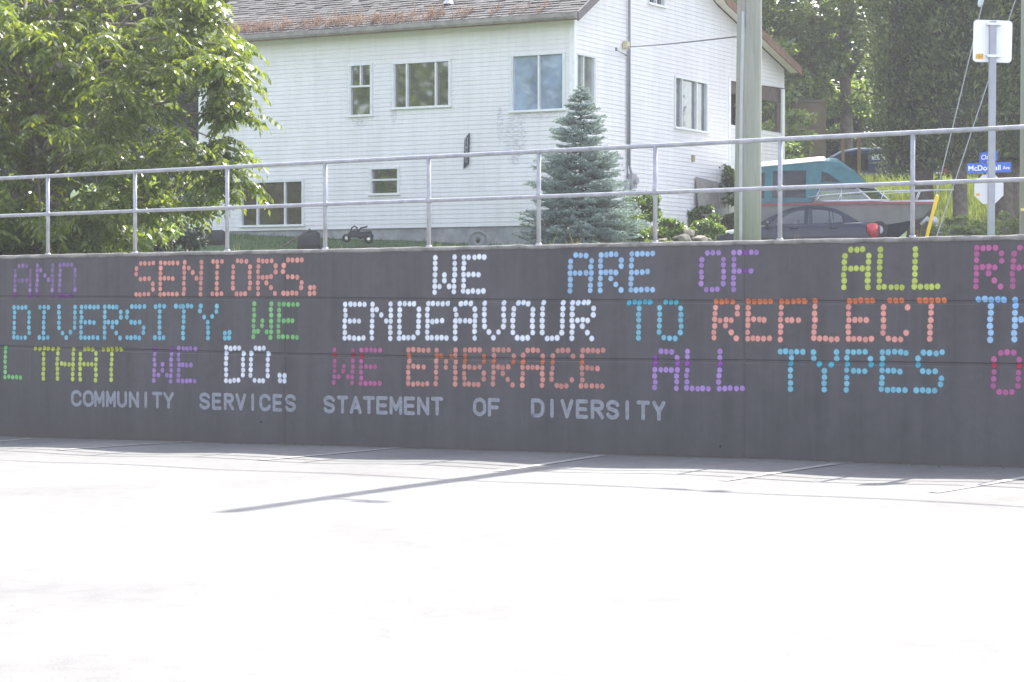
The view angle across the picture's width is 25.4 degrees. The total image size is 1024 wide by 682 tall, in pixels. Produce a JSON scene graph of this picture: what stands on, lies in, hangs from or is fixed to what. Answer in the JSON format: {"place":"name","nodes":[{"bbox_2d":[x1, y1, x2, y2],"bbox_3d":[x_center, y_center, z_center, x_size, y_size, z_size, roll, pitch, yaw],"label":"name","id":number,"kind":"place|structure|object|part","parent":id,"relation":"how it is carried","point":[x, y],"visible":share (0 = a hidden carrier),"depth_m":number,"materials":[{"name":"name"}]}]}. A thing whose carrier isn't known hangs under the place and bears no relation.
{"place":"outdoors","nodes":[
{"label":"outdoors","id":0,"kind":"place"},
{"bbox_2d":[6,0,865,84],"label":"sky","id":1,"kind":"structure","parent":0,"point":[815,5],"materials":[{"name":"white"}]},
{"bbox_2d":[0,139,987,253],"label":"yard","id":2,"kind":"structure","parent":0,"point":[351,243],"depth_m":53.93,"materials":[{"name":"plant"}]},
{"bbox_2d":[0,202,130,254],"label":"lilac bush","id":3,"kind":"object","parent":2,"relation":"on","point":[12,244],"visible":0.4,"depth_m":35.90,"materials":[{"name":"green plant"}]},
{"bbox_2d":[0,0,183,196],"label":"leaning tree","id":4,"kind":"object","parent":2,"relation":"on","point":[137,18],"visible":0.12,"depth_m":64.75,"materials":[{"name":"green plant"}]},
{"bbox_2d":[0,68,187,209],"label":"shade tree","id":5,"kind":"object","parent":2,"relation":"on","point":[88,179],"visible":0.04,"depth_m":62.06,"materials":[{"name":"green plant"}]},
{"bbox_2d":[69,175,184,252],"bbox_3d":[-6.989,-2.155,40.445,2.242,1.957,1.901,0,1,0],"label":"lilac bush","id":6,"kind":"object","parent":2,"relation":"on","point":[173,234],"visible":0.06,"depth_m":40.33,"materials":[{"name":"green plant"}]},
{"bbox_2d":[0,0,283,254],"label":"walnut tree","id":7,"kind":"object","parent":2,"relation":"on","point":[39,100],"visible":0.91,"depth_m":36.00,"materials":[{"name":"green plant"}]},
{"bbox_2d":[78,0,229,200],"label":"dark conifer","id":8,"kind":"object","parent":2,"relation":"on","point":[192,106],"visible":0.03,"depth_m":66.30,"materials":[{"name":"green plant"}]},
{"bbox_2d":[141,188,219,251],"bbox_3d":[-6.943,-2.227,46.032,2.076,1.819,1.803,0,1,21],"label":"lilac bush","id":9,"kind":"object","parent":2,"relation":"on","point":[191,240],"visible":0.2,"depth_m":45.93,"materials":[{"name":"green plant"}]},
{"bbox_2d":[200,228,224,244],"bbox_3d":[-7.340,-2.483,54.466,1.034,0.448,0.560,0,1,0],"label":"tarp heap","id":10,"kind":"object","parent":2,"relation":"on","point":[219,237],"visible":0.41,"depth_m":54.20,"materials":[{"name":"grey fabric"}]},
{"bbox_2d":[280,228,321,248],"bbox_3d":[-4.870,-2.309,52.569,0.930,0.587,0.560,0,1,0],"label":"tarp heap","id":11,"kind":"object","parent":2,"relation":"on","point":[309,238],"visible":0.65,"depth_m":52.31,"materials":[{"name":"grey fabric"}]},
{"bbox_2d":[85,232,521,250],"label":"lawn grass","id":12,"kind":"structure","parent":2,"relation":"on","point":[285,241],"depth_m":53.89,"materials":[{"name":"green plant"}]},
{"bbox_2d":[342,225,373,243],"bbox_3d":[-3.573,-2.476,52.931,0.725,0.435,0.430,0,1,0],"label":"toy vehicle","id":13,"kind":"object","parent":2,"relation":"on","point":[359,234],"visible":1,"depth_m":52.78,"materials":[{"name":"black plastic"}]},
{"bbox_2d":[467,230,488,245],"bbox_3d":[-0.776,-2.282,52.011,0.494,0.494,0.115,0,1,0],"label":"millstone","id":14,"kind":"object","parent":2,"relation":"on","point":[477,238],"visible":0.77,"depth_m":51.97,"materials":[{"name":"grey stone"}]},
{"bbox_2d":[1,0,977,177],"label":"wood","id":15,"kind":"object","parent":2,"relation":"on","point":[829,143],"depth_m":98.05,"materials":[{"name":"green plant"}]},
{"bbox_2d":[180,0,801,244],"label":"house","id":16,"kind":"structure","parent":2,"relation":"on","point":[479,78],"depth_m":54.56,"materials":[{"name":"white wood"}]},
{"bbox_2d":[203,81,242,125],"bbox_3d":[-7.181,-5.949,56.689,1.207,1.125,0.150,1,1,29],"label":"window","id":17,"kind":"structure","parent":16,"relation":"in","point":[232,92],"depth_m":56.80,"materials":[{"name":"metal"}]},
{"bbox_2d":[238,179,304,226],"bbox_3d":[-5.909,-3.383,56.025,1.972,1.143,0.150,1,1,29],"label":"window","id":18,"kind":"structure","parent":16,"relation":"in","point":[281,191],"depth_m":56.00,"materials":[{"name":"glass"}]},
{"bbox_2d":[346,63,372,116],"bbox_3d":[-3.638,-6.030,54.719,0.734,1.281,0.150,1,1,29],"label":"window","id":19,"kind":"structure","parent":16,"relation":"in","point":[360,75],"depth_m":54.76,"materials":[{"name":"metal"}]},
{"bbox_2d":[367,167,400,195],"bbox_3d":[-3.042,-3.822,54.421,0.908,0.673,0.150,1,1,29],"label":"window","id":20,"kind":"structure","parent":16,"relation":"in","point":[386,181],"depth_m":54.46,"materials":[{"name":"glass"}]},
{"bbox_2d":[227,0,548,33],"bbox_3d":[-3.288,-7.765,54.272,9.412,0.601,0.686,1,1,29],"label":"roof","id":21,"kind":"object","parent":16,"relation":"on","point":[340,18],"visible":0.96,"depth_m":54.44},
{"bbox_2d":[390,59,451,109],"bbox_3d":[-2.140,-6.071,53.881,1.681,1.130,0.150,1,1,29],"label":"window","id":22,"kind":"structure","parent":16,"relation":"in","point":[425,83],"depth_m":53.93,"materials":[{"name":"glass"}]},
{"bbox_2d":[508,51,565,112],"bbox_3d":[0.594,-5.950,52.363,1.480,1.350,0.150,1,1,29],"label":"window","id":23,"kind":"structure","parent":16,"relation":"in","point":[537,80],"depth_m":52.39,"materials":[{"name":"glass"}]},
{"bbox_2d":[576,52,596,107],"bbox_3d":[1.688,-6.001,52.400,0.150,1.203,1.024,1,1,29],"label":"window","id":24,"kind":"structure","parent":16,"relation":"in","point":[585,63],"depth_m":52.58,"materials":[{"name":"metal"}]},
{"bbox_2d":[647,0,667,8],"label":"window","id":25,"kind":"structure","parent":16,"relation":"in","point":[658,3],"depth_m":55.79,"materials":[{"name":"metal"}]},
{"bbox_2d":[674,75,709,133],"bbox_3d":[4.517,-5.961,57.490,0.150,1.320,2.050,1,1,29],"label":"window","id":26,"kind":"structure","parent":16,"relation":"in","point":[690,95],"depth_m":57.59,"materials":[{"name":"glass"}]},
{"bbox_2d":[695,177,719,208],"bbox_3d":[5.009,-3.780,58.191,0.114,0.781,1.338,1,1,29],"label":"plywood sheet","id":27,"kind":"object","parent":16,"relation":"attached to","point":[704,199],"visible":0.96,"depth_m":58.13,"materials":[{"name":"grey wood"}]},
{"bbox_2d":[506,82,651,244],"bbox_3d":[1.199,-3.310,46.446,3.526,3.958,3.152,1,1,29],"label":"blue spruce","id":28,"kind":"object","parent":2,"relation":"on","point":[587,219],"visible":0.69,"depth_m":46.03,"materials":[{"name":"green plant"}]},
{"bbox_2d":[621,212,650,242],"bbox_3d":[2.466,-2.263,47.477,0.941,0.905,0.960,0,1,0],"label":"garden shrub","id":29,"kind":"object","parent":2,"relation":"on","point":[644,233],"visible":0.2,"depth_m":47.31,"materials":[{"name":"green plant"}]},
{"bbox_2d":[622,190,662,224],"bbox_3d":[2.797,-2.656,49.804,1.044,1.368,1.271,0,1,0],"label":"garden shrub","id":30,"kind":"object","parent":2,"relation":"on","point":[647,213],"visible":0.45,"depth_m":49.70,"materials":[{"name":"green plant"}]},
{"bbox_2d":[657,238,667,241],"bbox_3d":[3.184,-2.093,48.474,0.277,0.205,0.333,0,8,8],"label":"stone","id":31,"kind":"object","parent":2,"relation":"on","point":[662,239],"visible":0.39,"depth_m":48.35,"materials":[{"name":"grey stone"}]},
{"bbox_2d":[647,216,688,240],"bbox_3d":[3.271,-2.311,48.942,1.152,0.763,1.098,0,1,0],"label":"garden shrub","id":32,"kind":"object","parent":2,"relation":"on","point":[669,228],"visible":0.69,"depth_m":48.70,"materials":[{"name":"green plant"}]},
{"bbox_2d":[622,223,731,242],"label":"garden weeds","id":33,"kind":"object","parent":2,"relation":"on","point":[647,240],"visible":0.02,"depth_m":49.91,"materials":[{"name":"green plant"}]},
{"bbox_2d":[672,234,690,241],"bbox_3d":[3.543,-2.099,47.476,0.391,0.239,0.333,-13,2,-24],"label":"stone","id":34,"kind":"object","parent":2,"relation":"on","point":[682,238],"visible":0.57,"depth_m":47.35,"materials":[{"name":"grey stone"}]},
{"bbox_2d":[683,229,694,236],"bbox_3d":[3.706,-2.265,47.674,0.243,0.156,0.216,6,-11,21],"label":"stone","id":35,"kind":"object","parent":34,"relation":"on","point":[690,232],"visible":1,"depth_m":47.59,"materials":[{"name":"grey stone"}]},
{"bbox_2d":[691,235,707,240],"bbox_3d":[3.936,-2.097,47.873,0.337,0.232,0.398,-3,12,26],"label":"stone","id":36,"kind":"object","parent":2,"relation":"on","point":[700,238],"visible":0.49,"depth_m":47.75,"materials":[{"name":"grey stone"}]},
{"bbox_2d":[675,217,726,240],"bbox_3d":[4.124,-2.273,50.538,1.281,0.975,1.104,0,1,21],"label":"garden shrub","id":37,"kind":"object","parent":2,"relation":"on","point":[703,228],"visible":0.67,"depth_m":50.24,"materials":[{"name":"green plant"}]},
{"bbox_2d":[687,203,721,234],"bbox_3d":[4.793,-2.911,57.575,1.052,1.190,0.917,0,1,0],"label":"bush","id":38,"kind":"object","parent":2,"relation":"on","point":[695,213],"visible":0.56,"depth_m":57.48,"materials":[{"name":"green plant"}]},
{"bbox_2d":[714,212,733,230],"bbox_3d":[5.508,-2.841,58.456,1.064,0.963,1.051,0,1,0],"label":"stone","id":39,"kind":"object","parent":2,"relation":"on","point":[727,221],"visible":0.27,"depth_m":58.13,"materials":[{"name":"grey stone"}]},
{"bbox_2d":[718,164,734,207],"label":"ivy","id":40,"kind":"object","parent":2,"relation":"on","point":[729,182],"visible":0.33,"depth_m":59.24,"materials":[{"name":"green plant"}]},
{"bbox_2d":[734,0,761,239],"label":"utility pole","id":41,"kind":"object","parent":2,"relation":"on","point":[747,204],"visible":0.78,"depth_m":27.92,"materials":[{"name":"grey wood"}]},
{"bbox_2d":[628,36,736,46],"bbox_3d":[2.788,-5.372,41.038,0.021,2.807,26.049,0,1,0],"label":"service wire","id":42,"kind":"object","parent":41,"relation":"attached to","point":[687,41],"visible":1,"depth_m":35.81,"materials":[{"name":"black plastic"}]},
{"bbox_2d":[761,102,818,158],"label":"understory bush","id":43,"kind":"object","parent":2,"relation":"on","point":[793,118],"visible":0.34,"depth_m":69.43,"materials":[{"name":"green plant"}]},
{"bbox_2d":[785,141,802,159],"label":"understory bush","id":44,"kind":"object","parent":2,"relation":"on","point":[795,151],"visible":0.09,"depth_m":66.45,"materials":[{"name":"green plant"}]},
{"bbox_2d":[733,0,861,122],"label":"broadleaf tree","id":45,"kind":"object","parent":2,"relation":"on","point":[801,25],"visible":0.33,"depth_m":73.55,"materials":[{"name":"green plant"}]},
{"bbox_2d":[715,206,879,240],"bbox_3d":[7.027,-2.634,55.964,3.962,1.374,1.916,0,1,12],"label":"sedan","id":46,"kind":"object","parent":2,"relation":"on","point":[849,227],"visible":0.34,"depth_m":55.17,"materials":[{"name":"blue paint"}]},
{"bbox_2d":[789,100,825,157],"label":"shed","id":47,"kind":"structure","parent":2,"relation":"on","point":[819,108],"depth_m":72.39,"materials":[{"name":"wood"}]},
{"bbox_2d":[731,36,885,157],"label":"shade tree","id":48,"kind":"object","parent":2,"relation":"on","point":[830,152],"visible":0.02,"depth_m":81.30,"materials":[{"name":"green plant"}]},
{"bbox_2d":[766,0,891,151],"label":"broadleaf tree","id":49,"kind":"object","parent":2,"relation":"on","point":[846,101],"visible":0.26,"depth_m":75.36,"materials":[{"name":"green plant"}]},
{"bbox_2d":[841,138,844,162],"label":"wooden stake","id":50,"kind":"object","parent":2,"relation":"on","point":[843,149],"visible":0.57,"depth_m":65.49,"materials":[{"name":"brown wood"}]},
{"bbox_2d":[826,77,887,151],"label":"understory bush","id":51,"kind":"object","parent":2,"relation":"on","point":[832,130],"visible":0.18,"depth_m":79.69,"materials":[{"name":"green plant"}]},
{"bbox_2d":[857,138,860,175],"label":"wooden stake","id":52,"kind":"object","parent":2,"relation":"on","point":[858,155],"visible":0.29,"depth_m":65.49,"materials":[{"name":"brown wood"}]},
{"bbox_2d":[829,148,947,176],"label":"van","id":53,"kind":"object","parent":2,"relation":"on","point":[851,160],"visible":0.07,"depth_m":67.06,"materials":[{"name":"grey metal"}]},
{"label":"window","id":54,"kind":"part","parent":53,"relation":"part of","materials":[{"name":"grey glass"}]},
{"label":"window","id":55,"kind":"part","parent":53,"relation":"part of","materials":[{"name":"grey glass"}]},
{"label":"window","id":56,"kind":"part","parent":53,"relation":"part of","materials":[{"name":"glass"}]},
{"bbox_2d":[853,0,951,236],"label":"cedar tree","id":57,"kind":"object","parent":2,"relation":"on","point":[895,91],"visible":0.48,"depth_m":59.32,"materials":[{"name":"green plant"}]},
{"bbox_2d":[874,216,951,237],"bbox_3d":[8.835,-2.605,57.827,5.854,1.157,2.265,0,1,0],"label":"boat trailer","id":58,"kind":"object","parent":2,"relation":"on","point":[883,228],"visible":0.23,"depth_m":56.73,"materials":[{"name":"metal"}]},
{"bbox_2d":[761,157,953,236],"bbox_3d":[8.487,-3.519,58.005,5.462,2.367,2.260,0,1,6],"label":"motor boat","id":59,"kind":"object","parent":58,"relation":"on","point":[894,216],"visible":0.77,"depth_m":57.22,"materials":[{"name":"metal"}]},
{"bbox_2d":[819,168,1018,235],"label":"slope grass","id":60,"kind":"structure","parent":2,"relation":"on","point":[978,213],"depth_m":62.44,"materials":[{"name":"green plant"}]},
{"bbox_2d":[898,0,1020,235],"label":"cedar tree","id":61,"kind":"object","parent":2,"relation":"on","point":[948,29],"visible":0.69,"depth_m":57.88,"materials":[{"name":"green plant"}]},
{"bbox_2d":[923,214,1003,235],"bbox_3d":[11.096,-2.445,55.488,2.169,1.346,1.186,0,1,0],"label":"hedge","id":62,"kind":"object","parent":2,"relation":"on","point":[967,229],"visible":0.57,"depth_m":55.39,"materials":[{"name":"green plant"}]},
{"bbox_2d":[940,0,1020,234],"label":"cedar tree","id":63,"kind":"object","parent":2,"relation":"on","point":[1009,200],"visible":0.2,"depth_m":59.29,"materials":[{"name":"green plant"}]},
{"bbox_2d":[973,20,1011,235],"bbox_3d":[5.017,-2.069,23.720,0.419,2.559,0.085,0,1,-4],"label":"traffic sign","id":64,"kind":"object","parent":2,"relation":"on","point":[992,42],"visible":0.97,"depth_m":23.71,"materials":[{"name":"metal"}]},
{"bbox_2d":[967,151,1010,203],"bbox_3d":[10.474,-2.809,49.943,0.905,2.691,0.396,1,1,28],"label":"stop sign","id":65,"kind":"object","parent":64,"relation":"attached to","point":[981,192],"visible":0.62,"depth_m":49.98,"materials":[{"name":"metal"}]},
{"bbox_2d":[996,210,1018,234],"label":"hedge","id":66,"kind":"object","parent":2,"relation":"on","point":[1015,227],"visible":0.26,"depth_m":55.84,"materials":[{"name":"green plant"}]},
{"bbox_2d":[1019,0,1023,233],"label":"utility pole","id":67,"kind":"object","parent":2,"relation":"on","point":[1021,217],"visible":0.74,"depth_m":33.89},
{"bbox_2d":[936,0,983,194],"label":"guy wire","id":68,"kind":"object","parent":67,"relation":"attached to","point":[980,3],"visible":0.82,"depth_m":33.94,"materials":[{"name":"grey metal"}]},
{"bbox_2d":[925,195,938,236],"bbox_3d":[6.214,-1.676,33.927,0.298,1.007,0.053,0,1,0],"label":"guy guard","id":69,"kind":"object","parent":68,"relation":"attached to","point":[932,215],"visible":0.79,"depth_m":33.90,"materials":[{"name":"yellow plastic"}]},
{"bbox_2d":[936,0,1015,235],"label":"guy wire","id":70,"kind":"object","parent":67,"relation":"attached to","point":[968,140],"visible":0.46,"depth_m":33.95,"materials":[{"name":"grey metal"}]},
{"bbox_2d":[0,436,1023,681],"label":"parking lot","id":71,"kind":"structure","parent":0,"point":[124,560],"depth_m":14.14,"materials":[{"name":"concrete"}]},
{"bbox_2d":[56,441,193,449],"bbox_3d":[-4.577,1.272,27.958,0.110,0.006,2.600,1,1,38],"label":"parking line","id":72,"kind":"object","parent":71,"relation":"on","point":[122,445],"visible":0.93,"depth_m":27.72,"materials":[{"name":"paint"}]},
{"bbox_2d":[259,447,398,459],"bbox_3d":[-2.029,1.274,25.816,0.110,0.003,2.600,1,1,33],"label":"parking line","id":73,"kind":"object","parent":71,"relation":"on","point":[326,453],"visible":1,"depth_m":25.80,"materials":[{"name":"paint"}]},
{"bbox_2d":[0,234,1023,466],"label":"retaining wall","id":74,"kind":"structure","parent":71,"relation":"on","point":[905,350],"depth_m":25.77,"materials":[{"name":"paint"}]},
{"bbox_2d":[0,125,1023,253],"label":"railing","id":75,"kind":"object","parent":74,"relation":"on","point":[912,183],"visible":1,"depth_m":25.93,"materials":[{"name":"grey metal"}]},
{"bbox_2d":[493,455,603,470],"bbox_3d":[0.427,1.276,23.909,0.110,0.004,2.600,0,1,26],"label":"parking line","id":76,"kind":"object","parent":71,"relation":"on","point":[548,463],"visible":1,"depth_m":23.78,"materials":[{"name":"paint"}]},
{"bbox_2d":[722,463,835,480],"bbox_3d":[2.644,1.275,22.247,0.110,0.003,2.600,1,1,32],"label":"parking line","id":77,"kind":"object","parent":71,"relation":"on","point":[728,479],"visible":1,"depth_m":22.11,"materials":[{"name":"paint"}]},
{"bbox_2d":[930,476,1023,491],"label":"parking line","id":78,"kind":"object","parent":71,"relation":"on","point":[979,484],"visible":1,"depth_m":20.34,"materials":[{"name":"paint"}]}
]}

